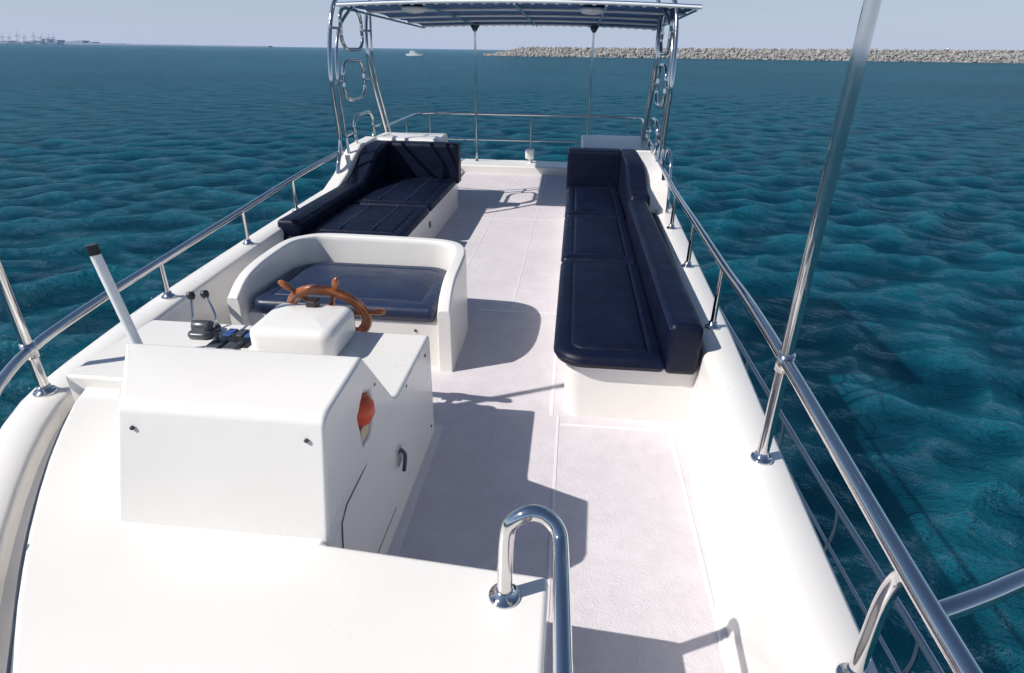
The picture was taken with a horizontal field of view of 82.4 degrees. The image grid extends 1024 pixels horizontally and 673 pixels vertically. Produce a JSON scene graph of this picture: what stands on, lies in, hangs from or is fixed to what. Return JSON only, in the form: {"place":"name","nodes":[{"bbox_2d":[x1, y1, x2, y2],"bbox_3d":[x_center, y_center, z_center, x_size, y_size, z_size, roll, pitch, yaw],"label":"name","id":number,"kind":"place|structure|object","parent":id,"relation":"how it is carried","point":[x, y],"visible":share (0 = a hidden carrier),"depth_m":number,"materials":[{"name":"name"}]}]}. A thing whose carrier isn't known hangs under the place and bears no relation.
{"place":"outdoors","nodes":[
{"label":"outdoors","id":0,"kind":"place"},
{"bbox_2d":[0,31,271,46],"bbox_3d":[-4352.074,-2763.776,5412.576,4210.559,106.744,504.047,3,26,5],"label":"distant shoreline","id":1,"kind":"structure","parent":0,"point":[53,41],"depth_m":5387.05,"materials":[{"name":"grey stone"}]},
{"bbox_2d":[0,43,1023,672],"bbox_3d":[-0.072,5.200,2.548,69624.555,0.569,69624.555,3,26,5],"label":"sea","id":2,"kind":"structure","parent":0,"point":[132,159],"depth_m":25.13,"materials":[{"name":"liquid"}]},
{"bbox_2d":[406,48,422,55],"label":"motorboat","id":3,"kind":"object","parent":2,"relation":"on","point":[412,53],"visible":0.94,"depth_m":516.93,"materials":[{"name":"white plastic"}]},
{"bbox_2d":[0,159,877,672],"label":"motor yacht","id":4,"kind":"object","parent":2,"relation":"on","point":[694,541],"visible":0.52,"depth_m":2.52,"materials":[{"name":"white plastic"}]},
{"bbox_2d":[0,149,343,397],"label":"guard rail","id":5,"kind":"object","parent":4,"relation":"on","point":[29,348],"visible":0.92,"depth_m":3.23,"materials":[{"name":"metal"}]},
{"bbox_2d":[66,298,433,553],"bbox_3d":[-1.411,0.419,2.897,1.781,1.104,1.575,3,26,5],"label":"helm console","id":6,"kind":"object","parent":4,"relation":"on","point":[312,418],"visible":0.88,"depth_m":2.18,"materials":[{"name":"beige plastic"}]},
{"bbox_2d":[84,243,142,343],"bbox_3d":[-1.628,-0.142,2.416,0.112,0.496,0.046,-2,26,-5],"label":"antenna mast","id":7,"kind":"object","parent":6,"relation":"on","point":[93,251],"visible":0.78,"depth_m":2.38,"materials":[{"name":"white plastic"}]},
{"bbox_2d":[186,290,220,339],"bbox_3d":[-1.798,-0.127,3.394,0.168,0.237,0.230,-6,27,-14],"label":"throttle control","id":8,"kind":"object","parent":6,"relation":"on","point":[203,329],"visible":1,"depth_m":3.38,"materials":[{"name":"grey metal"}]},
{"bbox_2d":[278,277,385,331],"bbox_3d":[-1.108,-0.135,3.551,0.714,0.593,0.352,3,26,5],"label":"steering wheel","id":9,"kind":"object","parent":6,"relation":"attached to","point":[334,292],"visible":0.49,"depth_m":3.41,"materials":[{"name":"brown wood"}]},
{"bbox_2d":[227,233,467,371],"bbox_3d":[-1.230,-0.338,4.882,1.695,0.721,1.179,3,26,5],"label":"helm seat","id":10,"kind":"object","parent":4,"relation":"on","point":[414,285],"visible":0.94,"depth_m":4.69,"materials":[{"name":"white plastic"}]},
{"bbox_2d":[277,132,460,239],"bbox_3d":[-1.621,-1.935,7.781,1.460,1.029,4.230,3,26,5],"label":"settee","id":11,"kind":"object","parent":4,"relation":"on","point":[403,184],"visible":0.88,"depth_m":7.69,"materials":[{"name":"blue leather"}]},
{"bbox_2d":[327,0,701,213],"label":"bimini canopy","id":12,"kind":"object","parent":4,"relation":"on","point":[594,15],"visible":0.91,"depth_m":7.95,"materials":[{"name":"metal"}]},
{"bbox_2d":[386,112,643,161],"bbox_3d":[0.179,-3.450,10.666,4.430,0.930,2.518,3,26,5],"label":"stern rail","id":13,"kind":"object","parent":4,"relation":"on","point":[508,114],"visible":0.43,"depth_m":11.57,"materials":[{"name":"silver metal"}]},
{"bbox_2d":[525,148,534,162],"bbox_3d":[0.362,-3.646,11.804,0.180,0.291,0.120,3,26,5],"label":"stern light","id":14,"kind":"object","parent":4,"relation":"on","point":[529,154],"visible":1,"depth_m":11.74,"materials":[{"name":"white plastic"}]},
{"bbox_2d":[488,504,572,672],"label":"handrail","id":15,"kind":"object","parent":4,"relation":"on","point":[504,592],"visible":1,"depth_m":1.71,"materials":[{"name":"metal"}]},
{"bbox_2d":[554,135,703,422],"bbox_3d":[1.241,-1.377,6.766,1.290,0.990,7.050,3,26,5],"label":"settee","id":16,"kind":"object","parent":4,"relation":"on","point":[629,332],"visible":0.94,"depth_m":4.32,"materials":[{"name":"blue leather"}]},
{"bbox_2d":[645,0,1023,672],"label":"guard rail","id":17,"kind":"object","parent":4,"relation":"on","point":[937,614],"visible":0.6,"depth_m":2.00,"materials":[{"name":"metal"}]},
{"bbox_2d":[483,46,1023,62],"bbox_3d":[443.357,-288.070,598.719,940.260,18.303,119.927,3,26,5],"label":"rock breakwater","id":18,"kind":"object","parent":2,"relation":"in","point":[962,55],"visible":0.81,"depth_m":592.20,"materials":[{"name":"grey stone"}]},
{"bbox_2d":[0,0,1023,52],"label":"sky","id":19,"kind":"structure","parent":0,"point":[754,24],"materials":[{"name":"blue"}]}
]}

